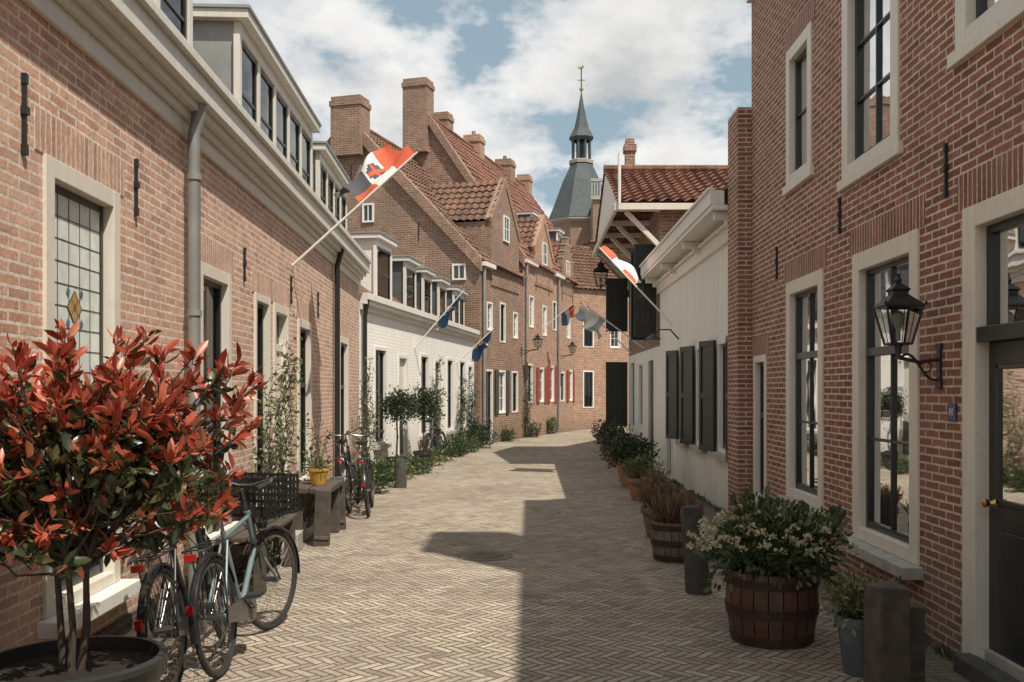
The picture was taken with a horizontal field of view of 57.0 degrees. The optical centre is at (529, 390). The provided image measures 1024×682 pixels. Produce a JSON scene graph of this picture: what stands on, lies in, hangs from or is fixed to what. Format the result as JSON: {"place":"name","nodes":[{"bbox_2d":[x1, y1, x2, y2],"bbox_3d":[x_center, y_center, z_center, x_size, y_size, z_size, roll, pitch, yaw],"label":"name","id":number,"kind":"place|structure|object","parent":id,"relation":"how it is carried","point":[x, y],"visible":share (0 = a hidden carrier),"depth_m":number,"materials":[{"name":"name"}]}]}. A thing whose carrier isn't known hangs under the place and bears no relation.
{"place":"outdoors","nodes":[
{"label":"outdoors","id":0,"kind":"place"},
{"bbox_2d":[193,0,751,218],"label":"sky","id":1,"kind":"structure","parent":0,"point":[669,76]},
{"bbox_2d":[160,428,863,681],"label":"road","id":2,"kind":"structure","parent":0,"point":[620,604],"depth_m":7.44,"materials":[{"name":"brick"}]},
{"bbox_2d":[0,635,167,681],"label":"round planter","id":3,"kind":"object","parent":2,"relation":"on","point":[111,658],"visible":0.88,"depth_m":4.14,"materials":[{"name":"metal"}]},
{"bbox_2d":[0,318,268,671],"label":"photinia tree","id":4,"kind":"object","parent":3,"relation":"on","point":[86,462],"visible":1,"depth_m":3.91,"materials":[{"name":"red plant"}]},
{"bbox_2d":[127,475,233,681],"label":"bicycle","id":5,"kind":"object","parent":2,"relation":"on","point":[179,626],"visible":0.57,"depth_m":5.27,"materials":[{"name":"metal"}]},
{"bbox_2d":[181,472,299,678],"bbox_3d":[-1.909,1.100,5.975,0.644,1.146,1.819,0,0,0],"label":"bicycle","id":6,"kind":"object","parent":2,"relation":"on","point":[243,607],"visible":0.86,"depth_m":6.04,"materials":[{"name":"metal"}]},
{"bbox_2d":[213,471,297,594],"bbox_3d":[-2.394,1.210,8.251,0.430,0.880,1.500,0,0,-3],"label":"wooden bench","id":7,"kind":"object","parent":2,"relation":"on","point":[241,533],"visible":0.33,"depth_m":7.66,"materials":[{"name":"grey wood"}]},
{"bbox_2d":[293,413,337,528],"bbox_3d":[-2.511,0.975,11.063,0.456,1.438,1.231,0,0,0],"label":"climbing rose","id":8,"kind":"object","parent":2,"relation":"on","point":[315,451],"visible":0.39,"depth_m":11.04,"materials":[{"name":"green plant"}]},
{"bbox_2d":[288,479,343,532],"bbox_3d":[-2.402,1.350,10.629,0.513,0.600,1.072,0,0,0],"label":"wooden plant bench","id":9,"kind":"object","parent":2,"relation":"on","point":[307,487],"visible":0.51,"depth_m":10.89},
{"bbox_2d":[302,451,333,484],"bbox_3d":[-2.374,0.866,10.546,0.311,0.397,0.323,0,0,42],"label":"yellow flower pot","id":10,"kind":"object","parent":9,"relation":"on","point":[318,475],"visible":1,"depth_m":10.49,"materials":[{"name":"ceramic"}]},
{"bbox_2d":[313,488,330,546],"bbox_3d":[-2.215,1.376,10.045,0.205,0.654,0.201,0,0,0],"label":"wooden post","id":11,"kind":"object","parent":2,"relation":"on","point":[322,521],"visible":0.85,"depth_m":9.97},
{"bbox_2d":[330,476,345,529],"bbox_3d":[-2.286,1.364,11.245,0.205,0.678,0.201,0,0,0],"label":"wooden post","id":12,"kind":"object","parent":2,"relation":"on","point":[342,510],"visible":0.48,"depth_m":11.18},
{"bbox_2d":[341,430,383,516],"bbox_3d":[-2.279,1.106,12.822,0.592,1.133,1.826,0,0,0],"label":"bicycle","id":13,"kind":"object","parent":2,"relation":"on","point":[367,487],"visible":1,"depth_m":12.48,"materials":[{"name":"metal"}]},
{"bbox_2d":[356,465,396,494],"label":"garden shrub","id":14,"kind":"object","parent":2,"relation":"on","point":[380,478],"visible":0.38,"depth_m":15.06,"materials":[{"name":"green plant"}]},
{"bbox_2d":[373,384,420,462],"bbox_3d":[-2.553,0.764,18.013,0.848,1.772,0.861,0,0,32],"label":"topiary tree","id":15,"kind":"object","parent":2,"relation":"on","point":[400,406],"visible":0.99,"depth_m":17.92,"materials":[{"name":"green plant"}]},
{"bbox_2d":[394,458,406,487],"bbox_3d":[-2.201,1.425,16.004,0.215,0.550,0.220,0,0,0],"label":"stone bollard","id":16,"kind":"object","parent":2,"relation":"on","point":[400,473],"visible":0.87,"depth_m":15.92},
{"bbox_2d":[398,451,443,474],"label":"garden shrub","id":17,"kind":"object","parent":2,"relation":"on","point":[425,467],"visible":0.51,"depth_m":18.69,"materials":[{"name":"green plant"}]},
{"bbox_2d":[404,381,448,468],"bbox_3d":[-2.242,0.725,19.798,1.047,1.849,1.026,0,0,0],"label":"topiary tree","id":18,"kind":"object","parent":2,"relation":"on","point":[425,399],"visible":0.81,"depth_m":19.68,"materials":[{"name":"green plant"}]},
{"bbox_2d":[420,414,446,457],"bbox_3d":[-2.213,1.106,21.530,0.590,1.133,1.810,0,0,0],"label":"bicycle","id":19,"kind":"object","parent":2,"relation":"on","point":[430,434],"visible":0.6,"depth_m":21.35,"materials":[{"name":"metal"}]},
{"bbox_2d":[426,435,457,461],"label":"garden shrub","id":20,"kind":"object","parent":2,"relation":"on","point":[448,448],"visible":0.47,"depth_m":21.97,"materials":[{"name":"green plant"}]},
{"bbox_2d":[465,419,501,448],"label":"garden shrub","id":21,"kind":"object","parent":2,"relation":"on","point":[484,435],"visible":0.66,"depth_m":26.91,"materials":[{"name":"green plant"}]},
{"bbox_2d":[457,550,512,560],"bbox_3d":[-0.450,1.655,9.400,0.570,0.030,0.570,0,0,0],"label":"manhole cover","id":22,"kind":"object","parent":2,"relation":"on","point":[485,555],"visible":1,"depth_m":9.38,"materials":[{"name":"metal"}]},
{"bbox_2d":[163,479,958,660],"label":"weeds","id":23,"kind":"object","parent":2,"relation":"on","point":[940,650],"visible":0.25,"depth_m":7.49,"materials":[{"name":"green plant"}]},
{"bbox_2d":[590,416,629,457],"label":"potted plant","id":24,"kind":"object","parent":2,"relation":"on","point":[605,427],"visible":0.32,"depth_m":22.93,"materials":[{"name":"green plant"}]},
{"bbox_2d":[594,425,633,466],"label":"potted plant","id":25,"kind":"object","parent":2,"relation":"on","point":[609,434],"visible":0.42,"depth_m":20.40,"materials":[{"name":"green plant"}]},
{"bbox_2d":[599,430,659,488],"bbox_3d":[1.732,1.136,15.932,0.955,1.029,1.055,0,0,-43],"label":"potted plant","id":26,"kind":"object","parent":2,"relation":"on","point":[634,446],"visible":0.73,"depth_m":15.91,"materials":[{"name":"green plant"}]},
{"bbox_2d":[618,448,665,500],"bbox_3d":[1.668,1.254,14.177,0.720,0.792,0.713,0,0,0],"label":"potted plant","id":27,"kind":"object","parent":2,"relation":"on","point":[633,462],"visible":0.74,"depth_m":14.11,"materials":[{"name":"green plant"}]},
{"bbox_2d":[632,464,678,504],"bbox_3d":[1.589,1.280,11.824,0.608,0.740,0.673,0,0,0],"label":"potted plant","id":28,"kind":"object","parent":2,"relation":"on","point":[653,476],"visible":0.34,"depth_m":11.80,"materials":[{"name":"green plant"}]},
{"bbox_2d":[632,479,681,537],"bbox_3d":[1.430,1.322,10.610,0.585,0.657,0.588,0,0,0],"label":"potted plant","id":29,"kind":"object","parent":2,"relation":"on","point":[646,493],"visible":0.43,"depth_m":10.52,"materials":[{"name":"brown plant"}]},
{"bbox_2d":[643,486,706,562],"bbox_3d":[1.427,1.299,9.198,0.671,0.701,0.694,0,0,0],"label":"planted barrel","id":30,"kind":"object","parent":2,"relation":"on","point":[666,539],"visible":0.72,"depth_m":9.04,"materials":[{"name":"brown wood"}]},
{"bbox_2d":[680,505,711,594],"bbox_3d":[1.359,1.322,7.704,0.263,0.777,0.220,0,0,0],"label":"stone bollard","id":31,"kind":"object","parent":2,"relation":"on","point":[696,572],"visible":0.8,"depth_m":7.62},
{"bbox_2d":[686,478,860,649],"bbox_3d":[1.557,1.109,6.304,1.103,1.082,1.208,0,0,-28],"label":"planted barrel","id":32,"kind":"object","parent":2,"relation":"on","point":[768,572],"visible":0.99,"depth_m":6.03,"materials":[{"name":"plant"}]},
{"bbox_2d":[806,562,901,677],"bbox_3d":[1.921,1.332,5.450,0.576,0.637,0.512,0,0,0],"label":"potted plant","id":33,"kind":"object","parent":2,"relation":"on","point":[849,619],"visible":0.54,"depth_m":5.45,"materials":[{"name":"green plant"}]},
{"bbox_2d":[864,580,910,681],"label":"stone bollard","id":34,"kind":"object","parent":2,"relation":"on","point":[887,654],"visible":1,"depth_m":4.94,"materials":[{"name":"stone"}]},
{"bbox_2d":[910,600,924,681],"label":"wooden post","id":35,"kind":"object","parent":2,"relation":"on","point":[917,629],"visible":0.53,"depth_m":5.25,"materials":[{"name":"brown wood"}]},
{"bbox_2d":[153,430,969,681],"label":"pavement edge","id":36,"kind":"object","parent":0,"point":[937,671],"visible":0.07,"depth_m":6.24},
{"bbox_2d":[240,314,303,568],"bbox_3d":[-2.382,0.454,8.944,0.436,2.404,1.752,0,0,-5],"label":"climbing rose","id":37,"kind":"object","parent":36,"relation":"on","point":[280,463],"visible":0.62,"depth_m":9.00,"materials":[{"name":"green plant"}]},
{"bbox_2d":[273,522,313,547],"bbox_3d":[-2.598,1.590,10.358,0.280,0.160,0.970,0,0,-3],"label":"step","id":38,"kind":"object","parent":36,"relation":"on","point":[303,535],"visible":0.24,"depth_m":10.17,"materials":[{"name":"stone"}]},
{"bbox_2d":[326,426,367,512],"bbox_3d":[-2.568,1.090,13.211,0.580,1.177,1.804,0,0,0],"label":"bicycle","id":39,"kind":"object","parent":36,"relation":"on","point":[349,468],"visible":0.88,"depth_m":12.94,"materials":[{"name":"metal"}]},
{"bbox_2d":[353,356,381,465],"bbox_3d":[-2.835,0.531,15.991,0.492,2.250,1.988,0,0,0],"label":"climbing plant","id":40,"kind":"object","parent":36,"relation":"on","point":[368,421],"visible":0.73,"depth_m":16.09,"materials":[{"name":"green plant"}]},
{"bbox_2d":[431,356,447,442],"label":"climbing plant","id":41,"kind":"object","parent":36,"relation":"on","point":[438,413],"visible":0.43,"depth_m":22.53,"materials":[{"name":"green plant"}]},
{"bbox_2d":[455,374,468,442],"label":"climbing plant","id":42,"kind":"object","parent":36,"relation":"on","point":[460,420],"visible":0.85,"depth_m":25.50,"materials":[{"name":"green plant"}]},
{"bbox_2d":[452,431,482,452],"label":"garden shrub","id":43,"kind":"object","parent":36,"relation":"on","point":[474,439],"visible":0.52,"depth_m":25.12,"materials":[{"name":"green plant"}]},
{"bbox_2d":[466,373,479,446],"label":"climbing plant","id":44,"kind":"object","parent":36,"relation":"on","point":[471,415],"visible":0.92,"depth_m":26.91,"materials":[{"name":"green plant"}]},
{"bbox_2d":[953,653,1020,681],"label":"step","id":45,"kind":"object","parent":36,"relation":"on","point":[972,667],"visible":0.98,"depth_m":5.33,"materials":[{"name":"stone"}]},
{"bbox_2d":[549,65,602,245],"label":"church tower","id":46,"kind":"structure","parent":0,"point":[574,214],"depth_m":88.01,"materials":[{"name":"metal"}]},
{"label":"ground","id":47,"kind":"structure","parent":0,"visible":0},
{"bbox_2d":[0,0,358,651],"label":"walls","id":48,"kind":"structure","parent":47,"relation":"on","point":[73,86],"depth_m":6.13,"materials":[{"name":"brick"}]},
{"bbox_2d":[20,73,319,317],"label":"wall anchors","id":49,"kind":"structure","parent":48,"relation":"attached to","point":[24,110],"depth_m":4.54,"materials":[{"name":"black metal"}]},
{"bbox_2d":[34,105,348,338],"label":"lintels","id":50,"kind":"object","parent":48,"relation":"attached to","point":[58,140],"visible":0.64,"depth_m":5.47,"materials":[{"name":"brick"}]},
{"bbox_2d":[37,461,353,638],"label":"sills","id":51,"kind":"structure","parent":48,"relation":"attached to","point":[106,599],"depth_m":5.22,"materials":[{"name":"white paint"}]},
{"bbox_2d":[43,154,348,618],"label":"window frames","id":52,"kind":"structure","parent":48,"relation":"attached to","point":[68,182],"depth_m":5.63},
{"bbox_2d":[22,0,371,286],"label":"cornice","id":53,"kind":"structure","parent":48,"relation":"attached to","point":[146,54],"depth_m":6.74,"materials":[{"name":"paint"}]},
{"bbox_2d":[93,468,357,638],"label":"plinth","id":54,"kind":"structure","parent":48,"relation":"attached to","point":[123,626],"depth_m":6.34,"materials":[{"name":"stone"}]},
{"bbox_2d":[186,102,344,602],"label":"downpipes","id":55,"kind":"object","parent":48,"relation":"attached to","point":[194,180],"visible":0.52,"depth_m":6.92,"materials":[{"name":"metal"}]},
{"bbox_2d":[273,302,288,507],"bbox_3d":[-2.778,0.350,10.349,0.120,2.560,0.770,0,0,-3],"label":"door","id":56,"kind":"structure","parent":48,"relation":"attached to","point":[280,315],"depth_m":10.54,"materials":[{"name":"beige paint"}]},
{"bbox_2d":[292,141,420,266],"bbox_3d":[-2.032,-2.261,11.407,1.502,1.647,0.878,0,0,0],"label":"flag","id":57,"kind":"object","parent":48,"relation":"attached to","point":[383,165],"visible":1,"depth_m":11.33,"materials":[{"name":"fabric"}]},
{"bbox_3d":[-6.585,-3.650,7.307,8.978,2.800,19.440,0,0,0],"label":"roof","id":58,"kind":"object","parent":48,"relation":"attached to","visible":0},
{"bbox_2d":[153,0,351,229],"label":"dormers","id":59,"kind":"object","parent":58,"relation":"attached to","point":[228,43],"visible":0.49,"depth_m":10.19,"materials":[{"name":"wood"}]},
{"bbox_2d":[370,452,394,485],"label":"garden shrub","id":60,"kind":"object","parent":47,"relation":"on","point":[381,464],"visible":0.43,"depth_m":16.36,"materials":[{"name":"green plant"}]},
{"bbox_2d":[359,299,473,466],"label":"walls","id":61,"kind":"structure","parent":47,"relation":"on","point":[395,337],"depth_m":20.80,"materials":[{"name":"white paint"}]},
{"bbox_2d":[363,300,369,445],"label":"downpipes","id":62,"kind":"object","parent":61,"relation":"attached to","point":[366,307],"visible":0.61,"depth_m":17.16,"materials":[{"name":"black metal"}]},
{"bbox_2d":[348,231,468,325],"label":"dormers","id":63,"kind":"object","parent":61,"relation":"attached to","point":[408,280],"visible":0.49,"depth_m":21.43,"materials":[{"name":"white paint"}]},
{"bbox_2d":[374,346,464,444],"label":"window frames","id":64,"kind":"structure","parent":61,"relation":"attached to","point":[382,351],"depth_m":21.62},
{"bbox_2d":[359,293,479,340],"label":"cornice","id":65,"kind":"structure","parent":61,"relation":"attached to","point":[382,306],"depth_m":20.17,"materials":[{"name":"white paint"}]},
{"bbox_2d":[398,354,472,456],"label":"doors","id":66,"kind":"structure","parent":61,"relation":"attached to","point":[403,385],"depth_m":20.36,"materials":[{"name":"white paint"}]},
{"bbox_2d":[414,288,465,347],"bbox_3d":[-1.972,-1.607,21.223,1.185,1.337,0.503,0,0,8],"label":"flag","id":67,"kind":"object","parent":61,"relation":"attached to","point":[442,320],"visible":1,"depth_m":21.14,"materials":[{"name":"fabric"}]},
{"bbox_2d":[457,327,495,362],"bbox_3d":[-1.431,-1.231,25.785,1.084,0.988,0.492,0,0,8],"label":"flag","id":68,"kind":"object","parent":61,"relation":"attached to","point":[482,344],"visible":1,"depth_m":25.87,"materials":[{"name":"fabric"}]},
{"bbox_2d":[327,131,522,442],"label":"walls","id":69,"kind":"structure","parent":47,"relation":"on","point":[402,202],"depth_m":29.42,"materials":[{"name":"brick"}]},
{"bbox_2d":[364,205,513,432],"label":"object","id":70,"kind":"object","parent":69,"relation":"attached to","point":[455,267],"visible":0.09,"depth_m":29.54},
{"bbox_2d":[362,203,517,442],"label":"window frames","id":71,"kind":"structure","parent":69,"relation":"attached to","point":[503,340],"depth_m":30.53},
{"bbox_2d":[368,129,527,277],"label":"roof","id":72,"kind":"structure","parent":69,"relation":"attached to","point":[456,202],"depth_m":30.56,"materials":[{"name":"brown tile"}]},
{"bbox_2d":[329,94,371,157],"bbox_3d":[-5.666,-8.275,29.753,1.090,1.850,0.770,0,0,16],"label":"chimney","id":73,"kind":"object","parent":72,"relation":"on","point":[349,119],"visible":0.93,"depth_m":29.43,"materials":[{"name":"brick"}]},
{"bbox_2d":[483,267,485,431],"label":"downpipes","id":74,"kind":"object","parent":69,"relation":"attached to","point":[484,350],"visible":0.65,"depth_m":28.58,"materials":[{"name":"metal"}]},
{"bbox_2d":[495,370,509,413],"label":"shutters","id":75,"kind":"object","parent":69,"relation":"attached to","point":[497,391],"visible":1,"depth_m":30.05,"materials":[{"name":"paint"}]},
{"bbox_2d":[413,113,586,437],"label":"walls","id":76,"kind":"structure","parent":47,"relation":"on","point":[441,162],"depth_m":35.06,"materials":[{"name":"orange brick"}]},
{"bbox_2d":[431,115,595,289],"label":"roof","id":77,"kind":"structure","parent":76,"relation":"attached to","point":[486,169],"depth_m":37.05,"materials":[{"name":"red tile"}]},
{"bbox_2d":[401,77,532,194],"bbox_3d":[-2.087,-9.875,39.712,1.404,2.650,12.687,0,0,21],"label":"chimney","id":78,"kind":"object","parent":77,"relation":"on","point":[418,99],"visible":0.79,"depth_m":33.86,"materials":[{"name":"brick"}]},
{"bbox_2d":[515,210,564,240],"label":"dormers","id":79,"kind":"object","parent":77,"relation":"attached to","point":[555,234],"visible":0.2,"depth_m":40.99,"materials":[{"name":"white paint"}]},
{"bbox_2d":[525,263,559,434],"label":"downpipes","id":80,"kind":"object","parent":76,"relation":"attached to","point":[526,325],"visible":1,"depth_m":33.04,"materials":[{"name":"metal"}]},
{"bbox_2d":[528,242,572,402],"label":"window frames","id":81,"kind":"structure","parent":76,"relation":"attached to","point":[531,316],"depth_m":35.84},
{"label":"window","id":82,"kind":"object","parent":76,"relation":"attached to","visible":0},
{"bbox_2d":[537,365,574,402],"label":"shutters","id":83,"kind":"object","parent":82,"relation":"attached to","point":[547,384],"visible":1,"depth_m":35.98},
{"bbox_2d":[543,303,575,327],"bbox_3d":[1.145,-2.805,35.487,1.232,0.939,0.530,0,0,16],"label":"flag","id":84,"kind":"object","parent":82,"relation":"attached to","point":[567,315],"visible":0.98,"depth_m":35.44,"materials":[{"name":"fabric"}]},
{"bbox_2d":[162,472,936,681],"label":"kerb line","id":85,"kind":"object","parent":47,"relation":"on","point":[170,662],"visible":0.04,"depth_m":7.09,"materials":[{"name":"brick"}]},
{"bbox_2d":[573,243,628,429],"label":"walls","id":86,"kind":"structure","parent":47,"relation":"on","point":[598,356],"depth_m":40.78,"materials":[{"name":"orange brick"}]},
{"bbox_2d":[569,240,628,289],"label":"roof","id":87,"kind":"structure","parent":86,"relation":"on","point":[585,262],"depth_m":42.60,"materials":[{"name":"brown tile"}]},
{"bbox_2d":[584,322,613,405],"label":"windows","id":88,"kind":"structure","parent":86,"relation":"attached to","point":[589,374],"depth_m":41.14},
{"bbox_2d":[583,322,620,407],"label":"window frames","id":89,"kind":"structure","parent":86,"relation":"attached to","point":[592,372],"depth_m":40.70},
{"bbox_2d":[592,138,727,469],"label":"warehouse with shutters","id":90,"kind":"structure","parent":47,"relation":"on","point":[643,209],"depth_m":21.22,"materials":[{"name":"brick"}]},
{"bbox_2d":[572,303,630,353],"bbox_3d":[1.877,-1.606,24.669,1.512,1.337,0.582,0,0,0],"label":"flag","id":91,"kind":"object","parent":90,"relation":"attached to","point":[580,315],"visible":0.59,"depth_m":24.65,"materials":[{"name":"fabric"}]},
{"bbox_2d":[580,306,644,348],"bbox_3d":[1.901,-1.431,21.776,1.459,0.989,0.596,0,0,0],"label":"flag","id":92,"kind":"object","parent":90,"relation":"attached to","point":[595,321],"visible":1,"depth_m":21.71,"materials":[{"name":"fabric"}]},
{"bbox_2d":[631,360,642,428],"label":"window frames","id":93,"kind":"structure","parent":90,"relation":"in","point":[632,362],"depth_m":23.50,"materials":[{"name":"white paint"}]},
{"bbox_2d":[650,360,653,465],"bbox_3d":[2.705,0.490,20.450,0.070,2.280,0.900,0,0,0],"label":"door","id":94,"kind":"structure","parent":90,"relation":"in","point":[651,362],"depth_m":20.55,"materials":[{"name":"paint"}]},
{"bbox_2d":[660,243,727,511],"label":"walls","id":95,"kind":"structure","parent":47,"relation":"on","point":[694,306],"depth_m":14.84,"materials":[{"name":"white paint"}]},
{"bbox_2d":[597,246,672,324],"bbox_3d":[1.935,-1.971,17.640,1.395,1.566,0.723,0,0,0],"label":"flag","id":96,"kind":"object","parent":95,"relation":"attached to","point":[627,270],"visible":1,"depth_m":17.46,"materials":[{"name":"fabric"}]},
{"bbox_2d":[666,438,672,478],"bbox_3d":[2.670,0.540,17.650,0.140,2.180,0.700,0,0,0],"label":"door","id":97,"kind":"structure","parent":95,"relation":"attached to","point":[669,454],"depth_m":17.92,"materials":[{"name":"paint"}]},
{"bbox_2d":[639,187,727,293],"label":"cornice","id":98,"kind":"structure","parent":95,"relation":"attached to","point":[696,235],"depth_m":14.14,"materials":[{"name":"white paint"}]},
{"bbox_2d":[666,335,727,456],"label":"shutters","id":99,"kind":"object","parent":95,"relation":"attached to","point":[707,395],"visible":0.92,"depth_m":14.81,"materials":[{"name":"paint"}]},
{"bbox_2d":[675,439,727,461],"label":"sills","id":100,"kind":"structure","parent":95,"relation":"attached to","point":[719,456],"depth_m":13.94,"materials":[{"name":"stone"}]},
{"bbox_2d":[696,338,724,453],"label":"window frames","id":101,"kind":"structure","parent":95,"relation":"attached to","point":[720,395],"depth_m":13.03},
{"bbox_2d":[728,0,1023,654],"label":"walls","id":102,"kind":"structure","parent":47,"relation":"on","point":[970,111],"depth_m":7.73,"materials":[{"name":"red brick"}]},
{"bbox_2d":[774,143,948,278],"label":"wall anchors","id":103,"kind":"structure","parent":102,"relation":"attached to","point":[945,170],"depth_m":5.92,"materials":[{"name":"black metal"}]},
{"bbox_2d":[753,0,1016,565],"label":"window frames","id":104,"kind":"structure","parent":102,"relation":"attached to","point":[971,18],"depth_m":7.54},
{"bbox_2d":[763,0,1023,534],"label":"window glass","id":105,"kind":"object","parent":104,"relation":"in","point":[1009,275],"visible":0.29,"depth_m":7.21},
{"bbox_2d":[747,0,1023,579],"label":"sills","id":106,"kind":"structure","parent":102,"relation":"attached to","point":[1003,21],"depth_m":6.60,"materials":[{"name":"stone"}]},
{"bbox_2d":[752,0,1023,355],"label":"lintels","id":107,"kind":"object","parent":102,"relation":"attached to","point":[1002,173],"visible":0.73,"depth_m":6.67,"materials":[{"name":"red brick"}]},
{"bbox_2d":[870,274,942,388],"bbox_3d":[2.418,-0.377,6.020,0.408,0.734,0.270,0,0,0],"label":"wall lantern","id":108,"kind":"object","parent":102,"relation":"attached to","point":[898,298],"depth_m":6.00,"materials":[{"name":"black metal"}]},
{"bbox_2d":[962,184,1023,681],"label":"door","id":109,"kind":"structure","parent":102,"relation":"attached to","point":[992,585],"depth_m":5.51,"materials":[{"name":"beige paint"}]},
{"bbox_2d":[1001,368,1023,504],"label":"door pane","id":110,"kind":"object","parent":109,"relation":"attached to","point":[1012,435],"visible":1,"depth_m":5.24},
{"bbox_3d":[-2.847,-1.232,9.684,0.864,4.555,13.964,0,0,0],"label":"window","id":111,"kind":"object","parent":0,"visible":0},
{"bbox_2d":[55,193,99,386],"bbox_3d":[-2.526,-0.457,5.220,0.015,1.181,0.694,0,0,-3],"label":"leaded window","id":112,"kind":"structure","parent":111,"relation":"attached to","point":[77,232],"depth_m":5.29,"materials":[{"name":"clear glass"}]},
{"bbox_2d":[59,65,328,577],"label":"window panes","id":113,"kind":"object","parent":111,"relation":"attached to","point":[208,316],"visible":0.12,"depth_m":8.15,"materials":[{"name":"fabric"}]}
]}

